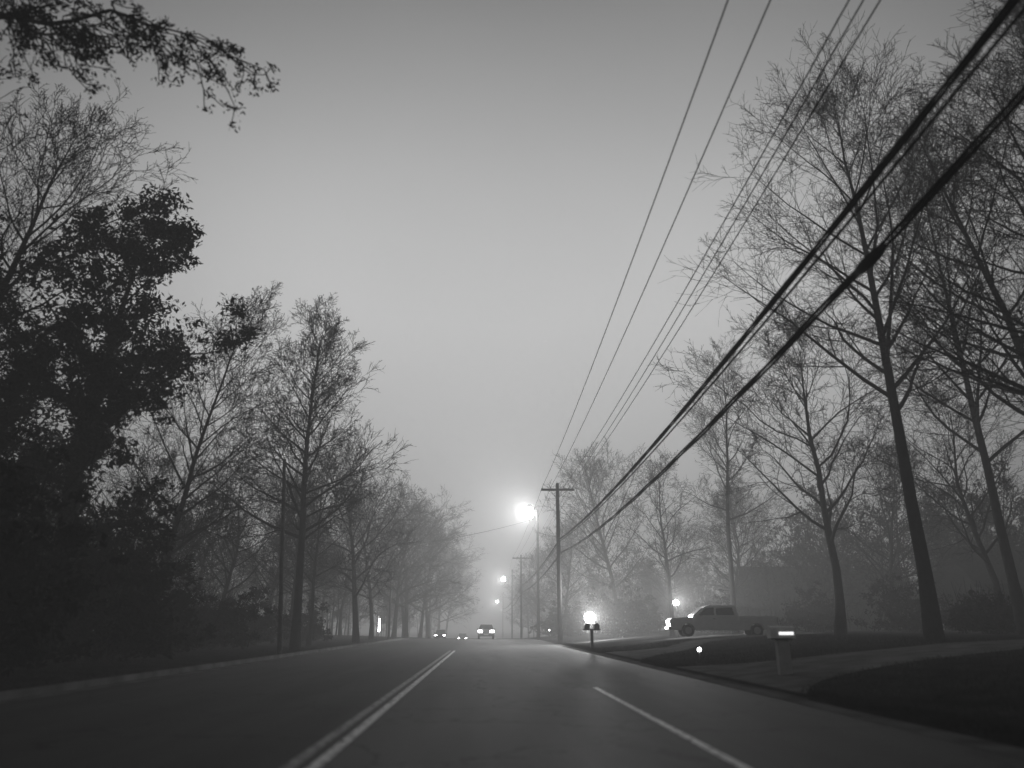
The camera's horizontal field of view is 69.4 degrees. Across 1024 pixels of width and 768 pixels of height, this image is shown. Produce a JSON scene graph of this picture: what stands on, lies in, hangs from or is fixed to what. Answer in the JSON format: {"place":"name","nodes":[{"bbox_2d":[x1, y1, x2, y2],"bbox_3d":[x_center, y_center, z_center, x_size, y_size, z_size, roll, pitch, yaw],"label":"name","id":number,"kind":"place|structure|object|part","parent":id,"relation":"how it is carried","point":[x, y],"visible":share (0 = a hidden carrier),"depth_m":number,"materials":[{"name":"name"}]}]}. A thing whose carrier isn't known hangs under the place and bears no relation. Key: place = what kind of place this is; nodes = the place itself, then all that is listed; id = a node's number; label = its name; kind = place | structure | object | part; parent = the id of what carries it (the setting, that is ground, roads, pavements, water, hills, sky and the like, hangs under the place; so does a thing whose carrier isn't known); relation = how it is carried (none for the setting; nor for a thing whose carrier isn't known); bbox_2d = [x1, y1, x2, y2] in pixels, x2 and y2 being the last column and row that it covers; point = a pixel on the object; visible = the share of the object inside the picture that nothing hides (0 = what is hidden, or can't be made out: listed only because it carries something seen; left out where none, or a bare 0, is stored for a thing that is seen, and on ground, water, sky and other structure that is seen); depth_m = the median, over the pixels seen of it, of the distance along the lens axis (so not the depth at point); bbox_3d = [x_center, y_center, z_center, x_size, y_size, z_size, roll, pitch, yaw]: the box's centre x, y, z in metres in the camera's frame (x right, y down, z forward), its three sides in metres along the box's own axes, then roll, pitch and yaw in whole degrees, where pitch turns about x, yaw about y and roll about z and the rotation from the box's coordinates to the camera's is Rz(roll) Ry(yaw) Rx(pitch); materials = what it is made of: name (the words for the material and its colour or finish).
{"place":"outdoors","nodes":[
{"label":"outdoors","id":0,"kind":"place"},
{"bbox_2d":[0,0,1023,632],"bbox_3d":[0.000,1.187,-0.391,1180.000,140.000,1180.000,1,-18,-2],"label":"sky","id":1,"kind":"structure","parent":0,"point":[448,204],"depth_m":129.04,"materials":[{"name":"grey"}]},
{"bbox_2d":[0,633,1023,767],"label":"road","id":2,"kind":"structure","parent":0,"point":[472,701],"depth_m":10.31,"materials":[{"name":"grey asphalt"}]},
{"bbox_2d":[0,635,467,703],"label":"gutter","id":3,"kind":"object","parent":2,"relation":"on","point":[70,691],"visible":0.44,"depth_m":18.18,"materials":[{"name":"concrete"}]},
{"bbox_2d":[281,651,449,767],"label":"road marking","id":4,"kind":"object","parent":2,"relation":"on","point":[305,755],"visible":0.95,"depth_m":9.57,"materials":[{"name":"white paint"}]},
{"bbox_2d":[307,651,454,767],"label":"road marking","id":5,"kind":"object","parent":2,"relation":"on","point":[326,757],"visible":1,"depth_m":9.57,"materials":[{"name":"white paint"}]},
{"bbox_2d":[434,629,446,637],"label":"car","id":6,"kind":"object","parent":2,"relation":"on","point":[440,633],"visible":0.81,"depth_m":119.62,"materials":[{"name":"paint"}]},
{"bbox_2d":[458,633,466,637],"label":"car","id":7,"kind":"object","parent":2,"relation":"on","point":[462,635],"visible":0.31,"depth_m":140.97,"materials":[{"name":"paint"}]},
{"bbox_2d":[477,624,494,638],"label":"car","id":8,"kind":"object","parent":2,"relation":"on","point":[485,629],"visible":0.98,"depth_m":81.34,"materials":[{"name":"grey paint"}]},
{"bbox_2d":[593,687,749,767],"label":"road marking","id":9,"kind":"object","parent":2,"relation":"on","point":[738,764],"visible":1,"depth_m":8.95,"materials":[{"name":"white paint"}]},
{"bbox_2d":[494,636,1023,758],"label":"gutter","id":10,"kind":"object","parent":2,"relation":"on","point":[983,744],"visible":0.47,"depth_m":10.86,"materials":[{"name":"concrete"}]},
{"bbox_2d":[0,630,1023,758],"bbox_3d":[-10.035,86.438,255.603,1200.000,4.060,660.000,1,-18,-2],"label":"ground","id":11,"kind":"structure","parent":0,"point":[605,640],"depth_m":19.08,"materials":[{"name":"black plant"}]},
{"bbox_2d":[0,205,84,494],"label":"ivy clad tree","id":12,"kind":"object","parent":11,"relation":"on","point":[11,419],"visible":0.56,"depth_m":23.06,"materials":[{"name":"black plant"}]},
{"bbox_2d":[0,412,128,676],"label":"bush","id":13,"kind":"object","parent":11,"relation":"on","point":[27,646],"visible":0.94,"depth_m":17.32,"materials":[{"name":"black plant"}]},
{"bbox_2d":[0,424,140,661],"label":"bush","id":14,"kind":"object","parent":11,"relation":"on","point":[55,554],"visible":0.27,"depth_m":21.34,"materials":[{"name":"black plant"}]},
{"bbox_2d":[7,454,135,647],"bbox_3d":[-16.599,5.670,25.514,7.570,7.280,7.880,17,-25,-42],"label":"bush","id":15,"kind":"object","parent":11,"relation":"on","point":[87,513],"visible":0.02,"depth_m":26.61,"materials":[{"name":"black plant"}]},
{"bbox_2d":[4,474,190,663],"bbox_3d":[-12.947,5.775,23.613,5.444,6.199,5.935,12,-22,-32],"label":"bush","id":16,"kind":"object","parent":11,"relation":"on","point":[133,626],"visible":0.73,"depth_m":23.18,"materials":[{"name":"black plant"}]},
{"bbox_2d":[0,77,197,428],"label":"bare tree","id":17,"kind":"object","parent":11,"relation":"on","point":[32,220],"visible":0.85,"depth_m":25.10,"materials":[{"name":"black plant"}]},
{"bbox_2d":[0,182,266,664],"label":"leafy tree","id":18,"kind":"object","parent":11,"relation":"on","point":[169,359],"visible":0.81,"depth_m":24.76,"materials":[{"name":"black plant"}]},
{"bbox_2d":[0,0,279,132],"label":"bare tree","id":19,"kind":"object","parent":11,"relation":"on","point":[22,17],"visible":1,"depth_m":14.74,"materials":[{"name":"black plant"}]},
{"bbox_2d":[50,423,238,593],"bbox_3d":[-17.640,6.833,35.135,8.864,10.923,9.745,-2,-18,6],"label":"bare tree","id":20,"kind":"object","parent":11,"relation":"on","point":[163,462],"visible":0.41,"depth_m":35.68,"materials":[{"name":"black plant"}]},
{"bbox_2d":[118,537,219,655],"bbox_3d":[-13.571,8.011,28.656,5.137,5.042,5.612,-15,-24,38],"label":"bush","id":21,"kind":"object","parent":11,"relation":"on","point":[182,603],"visible":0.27,"depth_m":28.09,"materials":[{"name":"black plant"}]},
{"bbox_2d":[97,280,306,599],"bbox_3d":[-14.370,3.142,33.614,8.060,17.319,8.411,12,-22,-33],"label":"bare tree","id":22,"kind":"object","parent":11,"relation":"on","point":[191,475],"visible":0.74,"depth_m":33.93,"materials":[{"name":"grey plant"}]},
{"bbox_2d":[163,574,274,649],"bbox_3d":[-14.171,10.725,34.775,5.463,3.690,5.857,-3,-18,9],"label":"bush","id":23,"kind":"object","parent":11,"relation":"on","point":[225,623],"visible":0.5,"depth_m":34.43,"materials":[{"name":"black plant"}]},
{"bbox_2d":[3,382,441,637],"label":"woodland","id":24,"kind":"object","parent":11,"relation":"on","point":[336,600],"visible":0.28,"depth_m":74.15,"materials":[{"name":"grey plant"}]},
{"bbox_2d":[0,633,470,700],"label":"kerb","id":25,"kind":"structure","parent":11,"relation":"on","point":[24,692],"depth_m":18.56,"materials":[{"name":"concrete"}]},
{"bbox_2d":[191,579,292,644],"bbox_3d":[-15.977,13.210,42.644,6.511,3.870,5.075,1,-18,-2],"label":"bush","id":26,"kind":"object","parent":11,"relation":"on","point":[261,625],"visible":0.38,"depth_m":42.03,"materials":[{"name":"black plant"}]},
{"bbox_2d":[179,447,322,599],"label":"bare tree","id":27,"kind":"object","parent":11,"relation":"on","point":[232,567],"visible":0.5,"depth_m":44.48,"materials":[{"name":"grey plant"}]},
{"bbox_2d":[277,459,285,653],"bbox_3d":[-10.835,8.101,34.834,0.240,9.300,0.240,-3,-18,-3],"label":"utility pole","id":28,"kind":"object","parent":11,"relation":"on","point":[280,612],"visible":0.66,"depth_m":34.58,"materials":[{"name":"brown wood"}]},
{"bbox_2d":[221,458,345,612],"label":"bare tree","id":29,"kind":"object","parent":11,"relation":"on","point":[272,596],"visible":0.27,"depth_m":56.87,"materials":[{"name":"grey plant"}]},
{"bbox_2d":[248,588,333,642],"bbox_3d":[-15.450,16.057,51.730,6.185,4.152,6.509,8,-20,-23],"label":"bush","id":30,"kind":"object","parent":11,"relation":"on","point":[319,632],"visible":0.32,"depth_m":51.15,"materials":[{"name":"black plant"}]},
{"bbox_2d":[171,292,416,650],"bbox_3d":[-11.171,4.096,41.647,12.042,20.829,13.002,1,-18,-2],"label":"bare tree","id":31,"kind":"object","parent":11,"relation":"on","point":[295,634],"visible":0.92,"depth_m":41.50,"materials":[{"name":"black plant"}]},
{"bbox_2d":[247,475,350,642],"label":"bare tree","id":32,"kind":"object","parent":11,"relation":"on","point":[297,500],"visible":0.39,"depth_m":50.76,"materials":[{"name":"grey plant"}]},
{"bbox_2d":[266,500,347,620],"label":"bare tree","id":33,"kind":"object","parent":11,"relation":"on","point":[305,580],"visible":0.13,"depth_m":65.48,"materials":[{"name":"grey plant"}]},
{"bbox_2d":[269,447,371,645],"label":"bare tree","id":34,"kind":"object","parent":11,"relation":"on","point":[310,631],"visible":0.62,"depth_m":47.72,"materials":[{"name":"grey plant"}]},
{"bbox_2d":[257,416,442,642],"bbox_3d":[-13.153,11.390,59.577,14.773,18.204,16.242,1,-18,-2],"label":"bare tree","id":35,"kind":"object","parent":11,"relation":"on","point":[355,626],"visible":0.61,"depth_m":59.19,"materials":[{"name":"grey plant"}]},
{"bbox_2d":[320,498,418,636],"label":"bare tree","id":36,"kind":"object","parent":11,"relation":"on","point":[340,621],"visible":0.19,"depth_m":77.40,"materials":[{"name":"grey plant"}]},
{"bbox_2d":[318,464,431,639],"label":"bare tree","id":37,"kind":"object","parent":11,"relation":"on","point":[371,633],"visible":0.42,"depth_m":71.37,"materials":[{"name":"grey plant"}]},
{"bbox_2d":[358,509,442,636],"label":"bare tree","id":38,"kind":"object","parent":11,"relation":"on","point":[402,608],"visible":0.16,"depth_m":100.00,"materials":[{"name":"grey plant"}]},
{"bbox_2d":[335,482,472,637],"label":"bare tree","id":39,"kind":"object","parent":11,"relation":"on","point":[398,595],"visible":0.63,"depth_m":84.99,"materials":[{"name":"grey plant"}]},
{"bbox_2d":[347,486,471,637],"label":"bare tree","id":40,"kind":"object","parent":11,"relation":"on","point":[405,634],"visible":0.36,"depth_m":93.92,"materials":[{"name":"grey plant"}]},
{"bbox_2d":[374,505,473,637],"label":"bare tree","id":41,"kind":"object","parent":11,"relation":"on","point":[427,633],"visible":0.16,"depth_m":127.02,"materials":[{"name":"grey plant"}]},
{"bbox_2d":[404,527,467,631],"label":"bare tree","id":42,"kind":"object","parent":11,"relation":"on","point":[429,608],"visible":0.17,"depth_m":141.69,"materials":[{"name":"grey plant"}]},
{"bbox_2d":[392,507,483,636],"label":"bare tree","id":43,"kind":"object","parent":11,"relation":"on","point":[420,633],"visible":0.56,"depth_m":118.34,"materials":[{"name":"grey plant"}]},
{"bbox_2d":[400,540,485,630],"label":"bare tree","id":44,"kind":"object","parent":11,"relation":"on","point":[453,598],"visible":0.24,"depth_m":164.46,"materials":[{"name":"grey plant"}]},
{"bbox_2d":[421,549,484,631],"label":"bare tree","id":45,"kind":"object","parent":11,"relation":"on","point":[461,592],"visible":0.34,"depth_m":201.37,"materials":[{"name":"grey plant"}]},
{"bbox_2d":[496,599,502,637],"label":"street lamp","id":46,"kind":"object","parent":11,"relation":"on","point":[497,601],"visible":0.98,"depth_m":217.33,"materials":[{"name":"grey metal"}]},
{"bbox_2d":[501,571,512,637],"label":"street lamp","id":47,"kind":"object","parent":11,"relation":"on","point":[503,578],"visible":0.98,"depth_m":144.05,"materials":[{"name":"grey metal"}]},
{"bbox_2d":[512,555,529,637],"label":"utility pole","id":48,"kind":"object","parent":11,"relation":"on","point":[520,558],"visible":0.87,"depth_m":113.80,"materials":[{"name":"grey wood"}]},
{"bbox_2d":[503,580,544,630],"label":"bare tree","id":49,"kind":"object","parent":11,"relation":"on","point":[523,618],"visible":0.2,"depth_m":196.23,"materials":[{"name":"grey plant"}]},
{"bbox_2d":[497,572,555,637],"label":"bare tree","id":50,"kind":"object","parent":11,"relation":"on","point":[522,603],"visible":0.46,"depth_m":164.21,"materials":[{"name":"grey plant"}]},
{"bbox_2d":[522,504,539,639],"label":"street lamp","id":51,"kind":"object","parent":11,"relation":"on","point":[527,511],"visible":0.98,"depth_m":80.59,"materials":[{"name":"grey metal"}]},
{"bbox_2d":[509,546,571,636],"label":"bare tree","id":52,"kind":"object","parent":11,"relation":"on","point":[530,564],"visible":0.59,"depth_m":133.71,"materials":[{"name":"grey plant"}]},
{"bbox_2d":[528,595,565,635],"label":"bush","id":53,"kind":"object","parent":11,"relation":"on","point":[544,626],"visible":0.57,"depth_m":95.02,"materials":[{"name":"grey plant"}]},
{"bbox_2d":[515,535,592,613],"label":"bare tree","id":54,"kind":"object","parent":11,"relation":"on","point":[542,599],"visible":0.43,"depth_m":113.11,"materials":[{"name":"grey plant"}]},
{"bbox_2d":[541,483,573,644],"bbox_3d":[3.719,14.159,58.594,2.700,12.700,0.610,1,-18,-2],"label":"utility pole","id":55,"kind":"object","parent":11,"relation":"on","point":[559,603],"visible":0.98,"depth_m":58.53,"materials":[{"name":"grey wood"}]},
{"bbox_2d":[500,0,728,593],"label":"power line","id":56,"kind":"object","parent":55,"relation":"attached to","point":[651,207],"visible":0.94,"depth_m":17.88,"materials":[{"name":"black metal"}]},
{"bbox_2d":[508,0,770,582],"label":"power line","id":57,"kind":"object","parent":55,"relation":"attached to","point":[680,206],"visible":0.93,"depth_m":17.87,"materials":[{"name":"black metal"}]},
{"bbox_2d":[505,0,849,594],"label":"power line","id":58,"kind":"object","parent":55,"relation":"attached to","point":[731,208],"visible":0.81,"depth_m":17.96,"materials":[{"name":"black metal"}]},
{"bbox_2d":[522,0,863,567],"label":"power line","id":59,"kind":"object","parent":55,"relation":"attached to","point":[746,200],"visible":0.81,"depth_m":17.73,"materials":[{"name":"black metal"}]},
{"bbox_2d":[515,0,880,584],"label":"power line","id":60,"kind":"object","parent":55,"relation":"attached to","point":[756,203],"visible":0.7,"depth_m":17.83,"materials":[{"name":"black metal"}]},
{"bbox_2d":[504,0,1021,608],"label":"telephone cable","id":61,"kind":"object","parent":55,"relation":"attached to","point":[996,22],"visible":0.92,"depth_m":11.73,"materials":[{"name":"black rubber"}]},
{"bbox_2d":[503,85,1023,612],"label":"telephone cable","id":62,"kind":"object","parent":55,"relation":"attached to","point":[873,257],"visible":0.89,"depth_m":11.24,"materials":[{"name":"black rubber"}]},
{"bbox_2d":[507,7,1023,607],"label":"telephone cable","id":63,"kind":"object","parent":55,"relation":"attached to","point":[977,65],"visible":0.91,"depth_m":11.59,"materials":[{"name":"black rubber"}]},
{"bbox_2d":[549,594,585,635],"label":"bush","id":64,"kind":"object","parent":11,"relation":"on","point":[571,623],"visible":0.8,"depth_m":79.71,"materials":[{"name":"grey plant"}]},
{"bbox_2d":[528,513,612,616],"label":"bare tree","id":65,"kind":"object","parent":11,"relation":"on","point":[565,564],"visible":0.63,"depth_m":96.46,"materials":[{"name":"grey plant"}]},
{"bbox_2d":[584,612,594,640],"bbox_3d":[6.147,19.120,58.211,0.880,2.260,0.880,1,-18,-2],"label":"yard lamp","id":66,"kind":"object","parent":11,"relation":"on","point":[589,617],"visible":0.94,"depth_m":58.13,"materials":[{"name":"metal"}]},
{"bbox_2d":[583,623,599,647],"bbox_3d":[4.623,14.615,42.778,1.000,1.503,0.500,1,-18,-2],"label":"mailbox","id":67,"kind":"object","parent":11,"relation":"on","point":[596,626],"visible":0.89,"depth_m":42.74,"materials":[{"name":"paint"}]},
{"bbox_2d":[533,436,663,633],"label":"bare tree","id":68,"kind":"object","parent":11,"relation":"on","point":[601,472],"visible":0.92,"depth_m":75.02,"materials":[{"name":"grey plant"}]},
{"bbox_2d":[579,578,651,636],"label":"bush","id":69,"kind":"object","parent":11,"relation":"on","point":[618,612],"visible":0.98,"depth_m":62.96,"materials":[{"name":"grey plant"}]},
{"bbox_2d":[621,592,669,633],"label":"bush","id":70,"kind":"object","parent":11,"relation":"on","point":[654,624],"visible":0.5,"depth_m":66.57,"materials":[{"name":"grey plant"}]},
{"bbox_2d":[615,507,722,619],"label":"bare tree","id":71,"kind":"object","parent":11,"relation":"on","point":[680,576],"visible":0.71,"depth_m":85.75,"materials":[{"name":"grey plant"}]},
{"bbox_2d":[608,441,737,635],"bbox_3d":[11.836,11.054,54.983,8.746,14.900,7.838,-11,-21,29],"label":"bare tree","id":72,"kind":"object","parent":11,"relation":"on","point":[665,557],"visible":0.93,"depth_m":54.92,"materials":[{"name":"grey plant"}]},
{"bbox_2d":[673,600,678,636],"bbox_3d":[11.158,15.891,49.988,0.400,2.500,0.400,1,-18,-2],"label":"yard lamp","id":73,"kind":"object","parent":11,"relation":"on","point":[676,603],"visible":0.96,"depth_m":50.15,"materials":[{"name":"metal"}]},
{"bbox_2d":[684,586,739,632],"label":"bush","id":74,"kind":"object","parent":11,"relation":"on","point":[697,604],"visible":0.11,"depth_m":58.11,"materials":[{"name":"grey plant"}]},
{"bbox_2d":[665,326,803,633],"bbox_3d":[15.815,6.098,55.043,9.534,23.994,10.234,8,-20,-23],"label":"bare tree","id":75,"kind":"object","parent":11,"relation":"on","point":[730,558],"visible":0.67,"depth_m":54.86,"materials":[{"name":"grey plant"}]},
{"bbox_2d":[684,481,797,615],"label":"bare tree","id":76,"kind":"object","parent":11,"relation":"on","point":[735,543],"visible":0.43,"depth_m":74.15,"materials":[{"name":"grey plant"}]},
{"bbox_2d":[696,470,804,599],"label":"bare tree","id":77,"kind":"object","parent":11,"relation":"on","point":[737,568],"visible":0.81,"depth_m":63.35,"materials":[{"name":"grey plant"}]},
{"bbox_2d":[515,452,1023,637],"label":"woodland","id":78,"kind":"object","parent":11,"relation":"on","point":[806,558],"visible":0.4,"depth_m":67.31,"materials":[{"name":"grey plant"}]},
{"bbox_2d":[766,626,795,674],"bbox_3d":[6.639,6.571,18.109,0.620,1.222,0.269,1,-18,-2],"label":"mailbox","id":79,"kind":"object","parent":11,"relation":"on","point":[781,636],"visible":0.84,"depth_m":18.09,"materials":[{"name":"metal"}]},
{"bbox_2d":[651,292,956,634],"bbox_3d":[15.973,3.359,39.539,15.187,19.444,13.041,-13,-22,34],"label":"bare tree","id":80,"kind":"object","parent":11,"relation":"on","point":[840,625],"visible":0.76,"depth_m":40.35,"materials":[{"name":"black plant"}]},
{"bbox_2d":[777,573,868,631],"bbox_3d":[20.441,14.842,50.450,5.665,4.268,5.736,-16,-24,40],"label":"bush","id":81,"kind":"object","parent":11,"relation":"on","point":[822,614],"visible":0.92,"depth_m":49.83,"materials":[{"name":"black plant"}]},
{"bbox_2d":[727,561,919,629],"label":"house","id":82,"kind":"structure","parent":11,"relation":"on","point":[776,606],"depth_m":70.13,"materials":[{"name":"grey"}]},
{"bbox_2d":[845,607,856,629],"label":"door","id":83,"kind":"structure","parent":82,"relation":"in","point":[851,613],"depth_m":69.32,"materials":[{"name":"paint"}]},
{"bbox_2d":[871,606,883,619],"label":"window","id":84,"kind":"structure","parent":82,"relation":"in","point":[874,608],"depth_m":69.76,"materials":[{"name":"black glass"}]},
{"bbox_2d":[659,11,1022,641],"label":"bare tree","id":85,"kind":"object","parent":11,"relation":"on","point":[932,626],"visible":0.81,"depth_m":30.94,"materials":[{"name":"black plant"}]},
{"bbox_2d":[805,425,977,631],"bbox_3d":[26.919,10.134,53.334,10.919,14.879,9.805,-3,-18,9],"label":"bare tree","id":86,"kind":"object","parent":11,"relation":"on","point":[891,559],"visible":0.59,"depth_m":52.81,"materials":[{"name":"black plant"}]},
{"bbox_2d":[858,565,974,631],"bbox_3d":[24.734,12.873,45.211,6.020,4.697,5.985,1,-18,-2],"label":"bush","id":87,"kind":"object","parent":11,"relation":"on","point":[913,624],"visible":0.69,"depth_m":44.76,"materials":[{"name":"black plant"}]},
{"bbox_2d":[814,38,1023,435],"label":"bare tree","id":88,"kind":"object","parent":11,"relation":"on","point":[1018,342],"visible":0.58,"depth_m":29.37,"materials":[{"name":"black plant"}]},
{"bbox_2d":[814,99,1023,634],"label":"bare tree","id":89,"kind":"object","parent":11,"relation":"on","point":[1016,596],"visible":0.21,"depth_m":35.05,"materials":[{"name":"black plant"}]},
{"bbox_2d":[819,0,1023,435],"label":"bare tree","id":90,"kind":"object","parent":11,"relation":"on","point":[986,377],"visible":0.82,"depth_m":21.55,"materials":[{"name":"black plant"}]},
{"bbox_2d":[826,362,1023,632],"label":"bare tree","id":91,"kind":"object","parent":11,"relation":"on","point":[983,555],"visible":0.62,"depth_m":38.97,"materials":[{"name":"black plant"}]},
{"bbox_2d":[849,0,1023,390],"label":"bare tree","id":92,"kind":"object","parent":11,"relation":"on","point":[999,342],"visible":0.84,"depth_m":23.37,"materials":[{"name":"black plant"}]},
{"bbox_2d":[933,545,1023,630],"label":"house","id":93,"kind":"structure","parent":11,"relation":"on","point":[974,572],"depth_m":53.57,"materials":[{"name":"grey"}]},
{"bbox_2d":[942,577,1015,633],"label":"bush","id":94,"kind":"object","parent":11,"relation":"on","point":[995,616],"visible":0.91,"depth_m":34.52,"materials":[{"name":"black plant"}]},
{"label":"utility pole","id":95,"kind":"object","parent":11,"relation":"on","visible":0},
{"bbox_2d":[396,519,532,545],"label":"service line","id":96,"kind":"object","parent":95,"relation":"attached to","point":[471,534],"visible":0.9,"depth_m":79.89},
{"bbox_2d":[601,633,818,661],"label":"driveway","id":97,"kind":"structure","parent":0,"point":[645,653],"depth_m":35.24,"materials":[{"name":"concrete"}]},
{"bbox_2d":[665,605,777,636],"bbox_3d":[12.612,14.345,44.755,6.500,1.780,2.380,-1,-18,4],"label":"pickup truck","id":98,"kind":"object","parent":97,"relation":"on","point":[717,617],"visible":0.98,"depth_m":43.84,"materials":[{"name":"paint"}]},
{"bbox_3d":[11.573,13.568,44.137,0.940,0.430,0.076,-1,-18,4],"label":"window","id":99,"kind":"part","parent":98,"relation":"part of","materials":[{"name":"black glass"}]},
{"bbox_3d":[12.691,13.545,44.065,1.060,0.430,0.076,-1,-18,4],"label":"window","id":100,"kind":"part","parent":98,"relation":"part of","materials":[{"name":"black glass"}]},
{"bbox_2d":[669,639,1023,698],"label":"driveway","id":101,"kind":"structure","parent":0,"point":[812,669],"depth_m":19.83,"materials":[{"name":"concrete"}]}
]}

